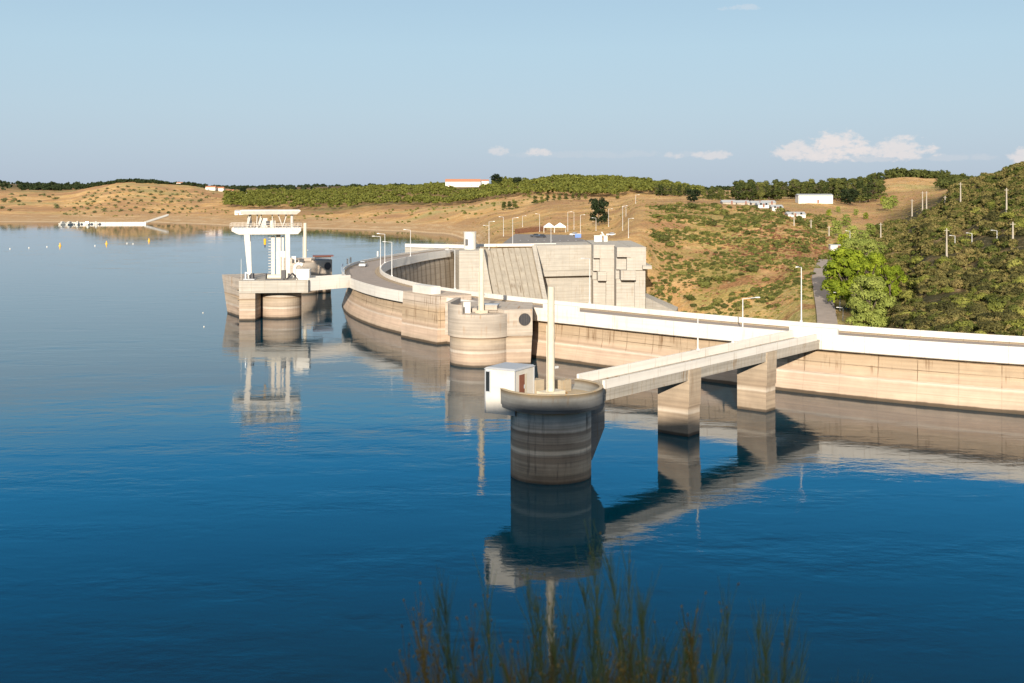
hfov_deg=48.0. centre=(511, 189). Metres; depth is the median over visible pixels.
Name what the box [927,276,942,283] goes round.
evergreen bush
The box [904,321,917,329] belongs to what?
evergreen bush
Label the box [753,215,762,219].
green shrub
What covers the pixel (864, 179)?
tall pine
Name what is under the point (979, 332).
evergreen bush
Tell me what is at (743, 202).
shed
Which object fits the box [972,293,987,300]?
evergreen bush
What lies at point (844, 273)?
roadside tree
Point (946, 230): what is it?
utility pole
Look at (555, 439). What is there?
intake tower
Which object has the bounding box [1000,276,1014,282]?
evergreen bush
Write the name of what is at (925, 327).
evergreen bush
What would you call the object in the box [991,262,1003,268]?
evergreen bush
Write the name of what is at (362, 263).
parked car
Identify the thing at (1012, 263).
evergreen bush
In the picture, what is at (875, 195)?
tall pine
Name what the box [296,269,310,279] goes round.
equipment cabin
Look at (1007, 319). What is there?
evergreen bush
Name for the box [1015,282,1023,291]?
evergreen bush
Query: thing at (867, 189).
tall pine
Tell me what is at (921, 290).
evergreen bush
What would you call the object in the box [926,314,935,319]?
evergreen bush
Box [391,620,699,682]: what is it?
dry bush
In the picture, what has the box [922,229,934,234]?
evergreen bush
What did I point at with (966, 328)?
evergreen bush
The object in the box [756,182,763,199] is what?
tall pine
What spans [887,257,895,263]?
evergreen bush
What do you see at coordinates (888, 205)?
valley tree
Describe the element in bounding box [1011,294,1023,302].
evergreen bush
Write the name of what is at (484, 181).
farm building
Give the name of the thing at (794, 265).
green shrub
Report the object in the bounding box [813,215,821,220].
green shrub
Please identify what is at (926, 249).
scrub cover
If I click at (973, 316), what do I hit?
evergreen bush
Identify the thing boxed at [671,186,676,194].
tall pine
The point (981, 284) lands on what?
evergreen bush
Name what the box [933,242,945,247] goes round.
evergreen bush
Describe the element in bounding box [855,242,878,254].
valley tree
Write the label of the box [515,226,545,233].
board fence
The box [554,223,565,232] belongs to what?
canopy tent
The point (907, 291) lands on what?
evergreen bush
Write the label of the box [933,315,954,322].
evergreen bush
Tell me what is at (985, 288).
evergreen bush
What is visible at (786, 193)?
tall pine
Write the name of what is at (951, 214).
evergreen bush
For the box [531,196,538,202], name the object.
young cypress
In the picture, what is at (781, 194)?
tall pine
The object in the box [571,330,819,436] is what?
access bridge
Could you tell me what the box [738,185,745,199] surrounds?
tall pine
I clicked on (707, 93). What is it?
sky
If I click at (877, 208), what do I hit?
side valley scrub
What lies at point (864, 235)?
valley tree
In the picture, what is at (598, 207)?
evergreen tree
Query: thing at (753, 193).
tall pine
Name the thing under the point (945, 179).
hilltop wood
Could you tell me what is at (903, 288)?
evergreen bush
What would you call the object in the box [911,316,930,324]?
evergreen bush
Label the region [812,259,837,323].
road
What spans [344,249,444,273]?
pavement
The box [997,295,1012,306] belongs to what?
evergreen bush
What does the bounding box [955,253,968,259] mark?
evergreen bush
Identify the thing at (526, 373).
door panel
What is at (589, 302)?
street lamp
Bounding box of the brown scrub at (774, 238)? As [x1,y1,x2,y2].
[651,202,834,311]
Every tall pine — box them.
[654,184,659,193]
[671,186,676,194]
[698,186,707,198]
[713,187,718,199]
[717,188,722,200]
[725,191,730,199]
[728,186,734,199]
[732,185,741,199]
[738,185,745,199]
[743,184,752,197]
[747,181,754,200]
[750,185,758,200]
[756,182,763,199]
[757,186,766,199]
[765,184,772,197]
[772,182,781,200]
[774,181,786,199]
[784,182,791,198]
[791,182,800,194]
[800,182,807,193]
[806,179,814,192]
[807,183,815,193]
[816,182,821,193]
[820,187,827,193]
[829,182,838,198]
[833,180,841,200]
[838,185,845,197]
[852,180,863,194]
[856,188,865,202]
[859,177,870,191]
[860,184,871,201]
[862,184,872,202]
[867,176,874,190]
[872,187,879,198]
[876,172,887,179]
[877,180,887,196]
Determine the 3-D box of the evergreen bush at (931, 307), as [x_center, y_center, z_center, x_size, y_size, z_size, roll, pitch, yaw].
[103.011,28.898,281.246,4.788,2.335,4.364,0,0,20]
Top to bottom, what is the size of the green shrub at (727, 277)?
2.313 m
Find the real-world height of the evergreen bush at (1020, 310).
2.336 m
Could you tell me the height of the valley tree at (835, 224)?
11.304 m
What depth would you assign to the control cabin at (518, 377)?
120.29 m
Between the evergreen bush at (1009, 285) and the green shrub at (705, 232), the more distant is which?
the green shrub at (705, 232)
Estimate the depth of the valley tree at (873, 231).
519.26 m
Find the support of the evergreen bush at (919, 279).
on the terrain
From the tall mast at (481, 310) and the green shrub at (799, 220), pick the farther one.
the green shrub at (799, 220)
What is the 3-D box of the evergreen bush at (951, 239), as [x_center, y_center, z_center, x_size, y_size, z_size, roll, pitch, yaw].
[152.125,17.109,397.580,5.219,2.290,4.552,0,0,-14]
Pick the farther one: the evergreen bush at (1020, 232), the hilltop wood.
the hilltop wood
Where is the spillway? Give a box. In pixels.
[452,240,677,310]
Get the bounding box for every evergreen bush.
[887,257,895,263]
[891,260,904,265]
[891,304,909,312]
[896,319,906,325]
[898,237,910,242]
[898,253,909,259]
[898,286,909,292]
[900,310,912,314]
[901,289,913,298]
[901,306,913,310]
[901,315,911,320]
[902,248,914,253]
[902,292,915,299]
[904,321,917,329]
[906,278,916,287]
[908,310,926,318]
[910,256,922,262]
[910,297,922,302]
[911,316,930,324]
[913,300,932,308]
[915,275,930,282]
[915,321,927,327]
[916,241,925,246]
[916,324,932,329]
[918,287,926,293]
[919,222,930,228]
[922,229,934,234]
[923,303,938,311]
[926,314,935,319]
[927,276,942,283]
[931,321,946,326]
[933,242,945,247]
[933,277,950,283]
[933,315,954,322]
[934,256,951,263]
[934,324,953,331]
[936,272,948,276]
[937,301,957,310]
[939,225,952,231]
[940,281,948,287]
[940,296,952,301]
[941,286,954,292]
[941,324,958,331]
[943,307,967,314]
[944,311,966,317]
[945,236,958,241]
[947,211,959,216]
[949,279,964,287]
[949,293,962,299]
[951,297,971,303]
[952,318,978,332]
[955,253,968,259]
[955,260,970,266]
[956,326,973,331]
[960,237,972,241]
[961,274,980,282]
[962,246,978,253]
[964,269,978,275]
[964,290,976,296]
[966,230,979,236]
[968,281,979,287]
[968,314,976,320]
[969,207,981,212]
[969,303,988,310]
[969,308,983,313]
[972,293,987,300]
[972,310,989,314]
[973,198,981,204]
[974,330,987,333]
[975,280,992,287]
[975,312,994,320]
[976,285,992,291]
[976,315,993,321]
[977,320,1007,332]
[980,197,992,202]
[980,223,995,229]
[983,244,1000,252]
[984,293,1000,298]
[985,201,995,205]
[985,211,1001,217]
[985,270,1000,275]
[985,275,998,279]
[986,295,1001,303]
[986,299,1007,310]
[987,229,1001,236]
[988,215,1002,220]
[990,257,1004,263]
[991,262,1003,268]
[992,218,1007,224]
[993,309,1020,319]
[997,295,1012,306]
[998,283,1015,292]
[999,235,1011,241]
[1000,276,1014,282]
[1001,288,1012,294]
[1003,290,1015,296]
[1003,317,1014,320]
[1004,210,1018,218]
[1004,314,1021,319]
[1006,258,1022,267]
[1007,304,1020,308]
[1007,319,1023,328]
[1010,272,1023,281]
[1011,221,1023,226]
[1011,276,1023,283]
[1011,288,1023,294]
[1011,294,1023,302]
[1011,307,1023,315]
[1012,266,1023,272]
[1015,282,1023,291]
[1016,229,1023,234]
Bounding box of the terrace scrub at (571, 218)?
[473,196,659,239]
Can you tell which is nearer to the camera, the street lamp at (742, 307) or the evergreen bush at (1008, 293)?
the street lamp at (742, 307)
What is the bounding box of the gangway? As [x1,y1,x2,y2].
[144,214,168,222]
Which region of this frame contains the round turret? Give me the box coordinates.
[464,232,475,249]
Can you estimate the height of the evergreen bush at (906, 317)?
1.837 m
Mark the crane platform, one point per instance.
(260, 296)
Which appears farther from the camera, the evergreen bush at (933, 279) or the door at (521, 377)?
the evergreen bush at (933, 279)
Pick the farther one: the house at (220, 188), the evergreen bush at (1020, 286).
the house at (220, 188)
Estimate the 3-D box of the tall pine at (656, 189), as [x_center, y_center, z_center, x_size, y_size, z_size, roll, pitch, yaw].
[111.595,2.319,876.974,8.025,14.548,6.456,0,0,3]
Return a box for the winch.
[265,270,285,279]
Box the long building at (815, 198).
[795,194,832,203]
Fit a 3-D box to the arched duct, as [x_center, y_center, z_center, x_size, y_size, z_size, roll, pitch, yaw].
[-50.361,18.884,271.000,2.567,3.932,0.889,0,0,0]
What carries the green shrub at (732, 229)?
on the terrain
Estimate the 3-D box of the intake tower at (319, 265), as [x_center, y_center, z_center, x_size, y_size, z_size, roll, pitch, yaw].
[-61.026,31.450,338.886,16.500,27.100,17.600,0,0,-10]
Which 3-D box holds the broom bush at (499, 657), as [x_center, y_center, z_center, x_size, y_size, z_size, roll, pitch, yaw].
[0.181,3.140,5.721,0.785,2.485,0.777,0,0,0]
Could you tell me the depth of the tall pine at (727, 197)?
782.29 m
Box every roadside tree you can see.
[820,245,871,309]
[854,251,886,299]
[874,264,907,301]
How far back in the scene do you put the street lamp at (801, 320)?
180.43 m
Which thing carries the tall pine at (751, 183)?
on the terrain
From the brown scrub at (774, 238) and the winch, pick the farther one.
the brown scrub at (774, 238)
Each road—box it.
[346,249,1023,346]
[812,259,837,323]
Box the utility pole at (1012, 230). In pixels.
[1012,222,1013,238]
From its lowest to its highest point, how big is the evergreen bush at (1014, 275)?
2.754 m
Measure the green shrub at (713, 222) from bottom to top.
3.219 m
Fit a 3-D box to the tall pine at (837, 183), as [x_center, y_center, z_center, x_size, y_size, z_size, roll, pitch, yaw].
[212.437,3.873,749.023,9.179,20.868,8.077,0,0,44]
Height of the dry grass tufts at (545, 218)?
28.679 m
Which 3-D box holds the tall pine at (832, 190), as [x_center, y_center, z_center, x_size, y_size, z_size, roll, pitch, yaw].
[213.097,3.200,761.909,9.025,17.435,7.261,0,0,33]
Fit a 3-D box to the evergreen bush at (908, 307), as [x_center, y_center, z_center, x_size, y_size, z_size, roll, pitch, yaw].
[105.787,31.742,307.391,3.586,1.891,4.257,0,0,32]
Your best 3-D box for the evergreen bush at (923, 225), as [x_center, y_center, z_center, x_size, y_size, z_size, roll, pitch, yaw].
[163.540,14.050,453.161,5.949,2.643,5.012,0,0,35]
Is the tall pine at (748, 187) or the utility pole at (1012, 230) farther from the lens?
the tall pine at (748, 187)
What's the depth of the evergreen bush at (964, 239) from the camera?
388.55 m
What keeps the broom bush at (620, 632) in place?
on the hillside
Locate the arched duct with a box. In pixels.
[293,262,302,278]
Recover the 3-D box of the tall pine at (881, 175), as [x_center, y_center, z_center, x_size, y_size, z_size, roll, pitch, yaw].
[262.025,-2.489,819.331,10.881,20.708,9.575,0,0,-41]
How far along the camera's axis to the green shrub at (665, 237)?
469.36 m
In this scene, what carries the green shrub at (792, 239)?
on the terrain
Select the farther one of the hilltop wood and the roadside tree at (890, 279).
the hilltop wood
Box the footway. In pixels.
[375,266,1023,344]
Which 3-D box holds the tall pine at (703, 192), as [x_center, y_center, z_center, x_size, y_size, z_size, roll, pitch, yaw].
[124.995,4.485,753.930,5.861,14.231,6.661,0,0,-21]
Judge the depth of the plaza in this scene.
480.45 m
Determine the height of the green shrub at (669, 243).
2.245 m
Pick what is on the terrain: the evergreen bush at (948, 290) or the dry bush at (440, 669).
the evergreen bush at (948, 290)
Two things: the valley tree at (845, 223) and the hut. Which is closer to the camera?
the hut
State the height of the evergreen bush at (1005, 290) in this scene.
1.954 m
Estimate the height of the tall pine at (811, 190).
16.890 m
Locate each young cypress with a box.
[501,202,506,209]
[507,201,513,209]
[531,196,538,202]
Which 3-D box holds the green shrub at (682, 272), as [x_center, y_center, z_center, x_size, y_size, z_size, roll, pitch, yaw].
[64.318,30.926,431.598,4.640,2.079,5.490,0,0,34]
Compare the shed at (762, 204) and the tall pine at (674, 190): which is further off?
the tall pine at (674, 190)
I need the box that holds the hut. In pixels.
[828,244,839,250]
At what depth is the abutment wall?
423.04 m
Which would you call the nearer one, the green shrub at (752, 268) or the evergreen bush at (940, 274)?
the evergreen bush at (940, 274)
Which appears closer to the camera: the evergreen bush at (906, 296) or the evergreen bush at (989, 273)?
the evergreen bush at (989, 273)
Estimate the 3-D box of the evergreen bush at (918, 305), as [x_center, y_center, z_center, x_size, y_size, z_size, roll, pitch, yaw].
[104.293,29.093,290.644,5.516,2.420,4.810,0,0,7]
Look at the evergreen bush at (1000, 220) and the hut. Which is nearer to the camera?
the evergreen bush at (1000, 220)
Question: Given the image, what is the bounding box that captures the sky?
[0,0,1023,186]
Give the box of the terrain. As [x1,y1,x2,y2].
[0,175,1023,335]
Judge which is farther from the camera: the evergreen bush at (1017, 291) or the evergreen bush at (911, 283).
the evergreen bush at (911, 283)
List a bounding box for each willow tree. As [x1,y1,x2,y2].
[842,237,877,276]
[845,275,896,327]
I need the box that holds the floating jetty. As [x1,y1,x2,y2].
[64,222,145,223]
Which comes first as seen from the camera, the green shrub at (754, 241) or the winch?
the winch
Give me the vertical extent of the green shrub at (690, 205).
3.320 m
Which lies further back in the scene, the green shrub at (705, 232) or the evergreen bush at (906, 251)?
the green shrub at (705, 232)
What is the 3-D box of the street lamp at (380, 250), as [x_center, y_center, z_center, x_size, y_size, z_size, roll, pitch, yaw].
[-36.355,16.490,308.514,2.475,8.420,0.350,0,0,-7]
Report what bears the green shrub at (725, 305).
on the terrain
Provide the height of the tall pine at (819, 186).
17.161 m
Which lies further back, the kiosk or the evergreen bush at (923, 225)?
the evergreen bush at (923, 225)
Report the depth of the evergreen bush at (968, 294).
287.64 m
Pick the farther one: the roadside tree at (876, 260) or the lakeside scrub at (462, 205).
the lakeside scrub at (462, 205)
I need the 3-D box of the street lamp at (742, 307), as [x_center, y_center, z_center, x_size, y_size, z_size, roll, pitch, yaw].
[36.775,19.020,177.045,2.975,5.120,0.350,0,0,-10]
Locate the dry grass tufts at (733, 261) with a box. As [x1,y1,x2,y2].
[640,202,843,317]
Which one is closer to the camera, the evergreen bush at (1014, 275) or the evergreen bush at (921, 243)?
the evergreen bush at (1014, 275)
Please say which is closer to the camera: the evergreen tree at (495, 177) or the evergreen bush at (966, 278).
the evergreen bush at (966, 278)
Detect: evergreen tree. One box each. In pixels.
[491,174,502,183]
[513,177,521,185]
[589,197,608,225]
[686,189,701,201]
[839,188,859,204]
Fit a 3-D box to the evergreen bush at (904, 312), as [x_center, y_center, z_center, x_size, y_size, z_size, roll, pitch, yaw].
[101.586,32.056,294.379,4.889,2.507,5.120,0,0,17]
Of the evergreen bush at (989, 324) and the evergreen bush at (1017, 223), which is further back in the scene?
the evergreen bush at (1017, 223)
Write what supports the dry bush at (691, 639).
on the hillside
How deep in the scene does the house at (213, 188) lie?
1646.00 m
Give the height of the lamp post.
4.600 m
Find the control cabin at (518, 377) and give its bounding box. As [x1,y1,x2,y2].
[484,362,534,415]
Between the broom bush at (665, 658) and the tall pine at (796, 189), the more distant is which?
the tall pine at (796, 189)
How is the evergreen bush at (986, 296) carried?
on the terrain
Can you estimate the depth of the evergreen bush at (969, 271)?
318.99 m
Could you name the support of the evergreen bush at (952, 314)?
on the terrain
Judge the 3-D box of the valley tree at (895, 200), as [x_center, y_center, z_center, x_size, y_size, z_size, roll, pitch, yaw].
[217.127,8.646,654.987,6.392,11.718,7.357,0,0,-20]
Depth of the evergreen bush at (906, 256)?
415.04 m
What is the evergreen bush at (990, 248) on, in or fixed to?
on the terrain
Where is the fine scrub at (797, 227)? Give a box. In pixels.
[645,202,829,318]
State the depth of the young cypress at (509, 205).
859.24 m
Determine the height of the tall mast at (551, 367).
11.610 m
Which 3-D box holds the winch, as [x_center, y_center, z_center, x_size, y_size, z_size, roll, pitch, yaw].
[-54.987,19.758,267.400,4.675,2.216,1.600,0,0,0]
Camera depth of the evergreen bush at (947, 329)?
242.09 m
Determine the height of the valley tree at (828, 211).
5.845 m
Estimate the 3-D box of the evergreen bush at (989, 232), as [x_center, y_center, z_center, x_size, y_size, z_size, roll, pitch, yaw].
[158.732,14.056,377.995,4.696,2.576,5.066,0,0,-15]
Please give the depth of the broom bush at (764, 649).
6.29 m
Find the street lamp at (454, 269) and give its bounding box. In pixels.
[445,249,455,288]
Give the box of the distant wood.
[0,178,787,190]
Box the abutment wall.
[405,243,555,251]
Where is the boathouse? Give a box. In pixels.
[235,210,242,214]
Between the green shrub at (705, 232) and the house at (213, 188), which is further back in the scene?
the house at (213, 188)
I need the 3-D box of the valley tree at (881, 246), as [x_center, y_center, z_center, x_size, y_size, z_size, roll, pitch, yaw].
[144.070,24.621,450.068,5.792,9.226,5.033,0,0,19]
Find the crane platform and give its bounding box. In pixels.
[222,273,310,320]
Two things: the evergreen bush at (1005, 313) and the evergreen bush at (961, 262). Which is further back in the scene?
the evergreen bush at (961, 262)
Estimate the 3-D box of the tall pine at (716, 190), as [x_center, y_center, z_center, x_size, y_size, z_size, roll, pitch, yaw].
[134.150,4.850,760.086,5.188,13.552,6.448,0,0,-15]
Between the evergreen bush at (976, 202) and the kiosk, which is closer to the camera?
the kiosk
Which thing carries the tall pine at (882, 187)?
on the terrain
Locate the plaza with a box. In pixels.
[502,234,586,243]
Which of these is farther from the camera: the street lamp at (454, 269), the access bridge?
the street lamp at (454, 269)
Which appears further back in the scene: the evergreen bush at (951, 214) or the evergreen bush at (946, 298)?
the evergreen bush at (951, 214)
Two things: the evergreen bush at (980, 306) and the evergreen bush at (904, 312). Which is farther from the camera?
the evergreen bush at (904, 312)
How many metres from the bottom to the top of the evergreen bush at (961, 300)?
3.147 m
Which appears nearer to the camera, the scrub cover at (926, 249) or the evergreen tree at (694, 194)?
the scrub cover at (926, 249)
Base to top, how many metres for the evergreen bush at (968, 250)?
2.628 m
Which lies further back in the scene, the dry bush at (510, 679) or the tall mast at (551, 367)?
the tall mast at (551, 367)
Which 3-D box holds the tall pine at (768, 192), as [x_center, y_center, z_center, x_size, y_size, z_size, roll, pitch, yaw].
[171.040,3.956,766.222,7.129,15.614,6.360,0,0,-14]
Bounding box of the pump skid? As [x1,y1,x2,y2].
[243,272,255,279]
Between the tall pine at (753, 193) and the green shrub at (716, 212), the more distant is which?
the tall pine at (753, 193)
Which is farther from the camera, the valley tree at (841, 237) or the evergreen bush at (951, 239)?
the valley tree at (841, 237)
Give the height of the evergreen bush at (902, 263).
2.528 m
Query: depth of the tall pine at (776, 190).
747.63 m
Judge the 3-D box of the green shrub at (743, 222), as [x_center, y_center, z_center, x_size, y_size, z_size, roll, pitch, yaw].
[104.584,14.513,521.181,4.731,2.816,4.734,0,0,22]
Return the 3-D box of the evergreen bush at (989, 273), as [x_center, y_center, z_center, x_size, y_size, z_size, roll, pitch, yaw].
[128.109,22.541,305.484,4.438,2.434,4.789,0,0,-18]
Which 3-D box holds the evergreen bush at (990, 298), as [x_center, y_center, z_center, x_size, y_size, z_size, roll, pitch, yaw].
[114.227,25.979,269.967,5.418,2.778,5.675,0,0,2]
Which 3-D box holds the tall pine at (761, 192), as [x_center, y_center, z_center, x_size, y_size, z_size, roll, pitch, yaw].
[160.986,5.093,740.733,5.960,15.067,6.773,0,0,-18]
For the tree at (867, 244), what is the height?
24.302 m
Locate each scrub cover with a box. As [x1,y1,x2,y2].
[869,161,1023,335]
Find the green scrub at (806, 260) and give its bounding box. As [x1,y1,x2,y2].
[649,203,826,317]
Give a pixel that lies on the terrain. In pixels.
(458, 223)
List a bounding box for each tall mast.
[303,223,307,256]
[475,248,487,313]
[537,287,564,393]
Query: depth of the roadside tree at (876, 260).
368.66 m
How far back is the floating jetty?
1006.02 m
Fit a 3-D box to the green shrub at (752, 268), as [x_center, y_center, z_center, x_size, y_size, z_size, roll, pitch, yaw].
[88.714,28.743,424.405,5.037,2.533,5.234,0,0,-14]
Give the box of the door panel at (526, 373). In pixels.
[525,373,526,392]
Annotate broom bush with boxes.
[425,566,552,682]
[472,552,627,682]
[503,638,613,682]
[505,518,690,682]
[541,600,655,682]
[605,596,801,682]
[644,578,800,682]
[669,597,837,682]
[705,598,872,682]
[772,662,796,682]
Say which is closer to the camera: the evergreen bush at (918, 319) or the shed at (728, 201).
the evergreen bush at (918, 319)
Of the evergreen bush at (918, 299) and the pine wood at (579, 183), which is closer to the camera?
the evergreen bush at (918, 299)
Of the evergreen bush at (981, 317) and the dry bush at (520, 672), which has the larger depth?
the evergreen bush at (981, 317)
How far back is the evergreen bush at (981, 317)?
245.42 m
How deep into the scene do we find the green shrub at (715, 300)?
394.73 m
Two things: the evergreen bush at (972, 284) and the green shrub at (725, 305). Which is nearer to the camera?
the evergreen bush at (972, 284)
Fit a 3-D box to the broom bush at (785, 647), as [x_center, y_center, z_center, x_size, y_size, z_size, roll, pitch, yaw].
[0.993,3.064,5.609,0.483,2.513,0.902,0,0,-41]
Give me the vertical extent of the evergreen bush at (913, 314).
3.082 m
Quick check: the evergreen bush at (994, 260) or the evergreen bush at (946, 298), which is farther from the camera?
the evergreen bush at (994, 260)
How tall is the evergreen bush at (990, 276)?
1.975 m
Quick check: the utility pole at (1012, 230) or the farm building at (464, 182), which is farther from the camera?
the farm building at (464, 182)
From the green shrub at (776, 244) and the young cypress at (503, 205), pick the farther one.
the young cypress at (503, 205)
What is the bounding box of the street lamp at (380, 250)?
[376,236,380,266]
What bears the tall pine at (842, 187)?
on the terrain
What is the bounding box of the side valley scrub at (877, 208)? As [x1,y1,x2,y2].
[801,178,950,240]
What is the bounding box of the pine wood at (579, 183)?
[221,173,704,206]
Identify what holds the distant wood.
on the terrain
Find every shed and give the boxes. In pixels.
[720,200,735,203]
[735,200,749,204]
[755,202,768,207]
[761,200,775,204]
[769,205,782,210]
[784,212,805,217]
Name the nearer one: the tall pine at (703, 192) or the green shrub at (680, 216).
the green shrub at (680, 216)
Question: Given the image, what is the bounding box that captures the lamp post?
[696,315,698,350]
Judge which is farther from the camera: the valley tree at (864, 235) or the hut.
the valley tree at (864, 235)
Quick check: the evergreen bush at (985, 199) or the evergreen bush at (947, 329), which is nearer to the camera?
the evergreen bush at (947, 329)
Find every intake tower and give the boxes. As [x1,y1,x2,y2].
[281,251,333,293]
[445,297,532,367]
[500,378,604,484]
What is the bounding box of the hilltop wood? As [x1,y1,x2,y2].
[870,167,976,188]
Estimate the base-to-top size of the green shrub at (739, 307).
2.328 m
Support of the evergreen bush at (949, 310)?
on the terrain
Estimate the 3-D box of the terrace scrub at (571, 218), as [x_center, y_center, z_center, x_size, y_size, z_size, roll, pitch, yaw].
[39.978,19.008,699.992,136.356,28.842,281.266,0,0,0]
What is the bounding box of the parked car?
[359,261,365,266]
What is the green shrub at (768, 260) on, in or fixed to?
on the terrain
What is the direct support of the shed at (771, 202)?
on the terrain
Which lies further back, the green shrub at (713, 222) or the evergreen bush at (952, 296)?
the green shrub at (713, 222)
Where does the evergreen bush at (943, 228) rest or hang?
on the terrain
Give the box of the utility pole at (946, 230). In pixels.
[944,228,948,256]
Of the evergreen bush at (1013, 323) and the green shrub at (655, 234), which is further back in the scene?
the green shrub at (655, 234)
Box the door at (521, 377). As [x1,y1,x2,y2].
[519,374,524,392]
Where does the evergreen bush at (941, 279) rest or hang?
on the terrain
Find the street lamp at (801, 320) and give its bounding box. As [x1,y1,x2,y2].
[796,266,802,321]
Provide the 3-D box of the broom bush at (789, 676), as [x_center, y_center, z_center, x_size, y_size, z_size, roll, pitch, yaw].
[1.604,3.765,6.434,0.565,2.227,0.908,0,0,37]
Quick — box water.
[0,222,1023,682]
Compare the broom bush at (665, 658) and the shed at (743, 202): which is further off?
the shed at (743, 202)
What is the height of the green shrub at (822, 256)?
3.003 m
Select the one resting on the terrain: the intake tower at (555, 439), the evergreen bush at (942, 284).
the evergreen bush at (942, 284)
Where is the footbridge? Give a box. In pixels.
[307,274,350,290]
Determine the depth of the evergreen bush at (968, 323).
242.14 m
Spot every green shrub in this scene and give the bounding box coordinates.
[651,231,661,236]
[658,235,669,240]
[665,241,675,245]
[673,214,683,218]
[675,270,687,274]
[683,294,696,300]
[687,203,698,207]
[697,280,711,287]
[699,231,709,234]
[705,219,717,225]
[711,275,724,280]
[712,209,721,214]
[712,298,722,302]
[720,303,728,308]
[722,274,731,280]
[727,227,739,231]
[734,304,745,310]
[738,220,747,224]
[742,205,751,208]
[746,264,758,270]
[747,238,759,243]
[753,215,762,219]
[764,259,774,263]
[772,241,781,245]
[774,207,784,211]
[786,236,800,242]
[786,263,801,271]
[795,218,804,222]
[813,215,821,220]
[817,223,827,227]
[818,253,827,258]
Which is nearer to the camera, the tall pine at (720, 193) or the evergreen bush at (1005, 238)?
the evergreen bush at (1005, 238)
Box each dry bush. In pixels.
[385,582,664,682]
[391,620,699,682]
[427,634,662,682]
[608,591,706,682]
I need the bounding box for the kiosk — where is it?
[594,235,601,241]
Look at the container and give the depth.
499.00 m
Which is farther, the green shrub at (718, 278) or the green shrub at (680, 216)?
the green shrub at (680, 216)
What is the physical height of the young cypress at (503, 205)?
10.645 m
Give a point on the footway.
(377, 271)
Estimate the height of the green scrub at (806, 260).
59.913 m
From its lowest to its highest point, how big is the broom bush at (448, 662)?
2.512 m
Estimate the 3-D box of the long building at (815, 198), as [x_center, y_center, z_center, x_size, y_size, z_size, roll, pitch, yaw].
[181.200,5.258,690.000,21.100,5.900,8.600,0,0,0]
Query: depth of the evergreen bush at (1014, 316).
241.71 m
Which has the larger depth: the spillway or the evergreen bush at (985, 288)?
the spillway
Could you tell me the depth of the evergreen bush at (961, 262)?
340.63 m
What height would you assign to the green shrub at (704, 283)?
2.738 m
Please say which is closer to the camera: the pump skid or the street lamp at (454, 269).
the street lamp at (454, 269)
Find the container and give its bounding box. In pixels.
[575,233,580,237]
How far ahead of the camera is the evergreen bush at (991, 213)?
408.07 m
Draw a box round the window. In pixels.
[486,372,488,390]
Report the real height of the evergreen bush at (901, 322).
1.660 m
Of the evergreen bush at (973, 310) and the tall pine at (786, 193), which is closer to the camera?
the evergreen bush at (973, 310)
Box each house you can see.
[205,186,216,190]
[217,187,224,190]
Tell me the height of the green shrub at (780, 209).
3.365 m
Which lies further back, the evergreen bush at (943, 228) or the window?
the evergreen bush at (943, 228)
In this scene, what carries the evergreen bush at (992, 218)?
on the terrain
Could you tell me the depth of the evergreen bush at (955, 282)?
306.30 m
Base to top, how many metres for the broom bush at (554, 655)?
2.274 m
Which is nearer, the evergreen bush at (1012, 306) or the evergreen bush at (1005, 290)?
the evergreen bush at (1012, 306)
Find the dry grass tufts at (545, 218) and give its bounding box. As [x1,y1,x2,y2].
[474,197,658,247]
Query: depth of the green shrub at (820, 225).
543.21 m
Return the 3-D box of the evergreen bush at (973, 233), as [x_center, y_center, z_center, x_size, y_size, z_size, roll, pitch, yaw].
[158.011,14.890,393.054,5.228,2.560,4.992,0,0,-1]
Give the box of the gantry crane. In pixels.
[230,209,300,277]
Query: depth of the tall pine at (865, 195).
732.14 m
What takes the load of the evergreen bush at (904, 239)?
on the terrain
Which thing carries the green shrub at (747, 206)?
on the terrain
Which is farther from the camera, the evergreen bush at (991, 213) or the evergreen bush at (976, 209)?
the evergreen bush at (976, 209)
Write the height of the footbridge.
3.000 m
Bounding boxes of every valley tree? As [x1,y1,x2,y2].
[826,209,831,215]
[830,220,842,233]
[836,233,846,245]
[841,214,851,225]
[845,225,857,237]
[855,230,870,239]
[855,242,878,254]
[865,223,875,234]
[875,242,886,253]
[881,197,893,208]
[889,195,898,206]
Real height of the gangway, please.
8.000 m
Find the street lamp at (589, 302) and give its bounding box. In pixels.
[581,258,590,303]
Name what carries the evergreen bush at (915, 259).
on the terrain
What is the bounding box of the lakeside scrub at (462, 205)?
[60,189,560,223]
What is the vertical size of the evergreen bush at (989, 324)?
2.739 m
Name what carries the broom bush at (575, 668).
on the hillside
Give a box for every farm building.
[445,179,480,186]
[481,179,488,184]
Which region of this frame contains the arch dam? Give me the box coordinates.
[342,247,1023,414]
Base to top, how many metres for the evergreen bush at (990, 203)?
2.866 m
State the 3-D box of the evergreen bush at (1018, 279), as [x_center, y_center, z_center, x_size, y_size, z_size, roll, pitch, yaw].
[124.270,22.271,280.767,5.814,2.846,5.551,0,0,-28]
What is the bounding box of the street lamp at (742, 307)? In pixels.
[742,297,759,326]
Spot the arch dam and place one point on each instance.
(978, 377)
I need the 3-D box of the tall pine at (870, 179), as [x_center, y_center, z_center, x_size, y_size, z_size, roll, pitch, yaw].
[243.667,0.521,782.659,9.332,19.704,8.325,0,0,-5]
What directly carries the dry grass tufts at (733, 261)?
on the terrain

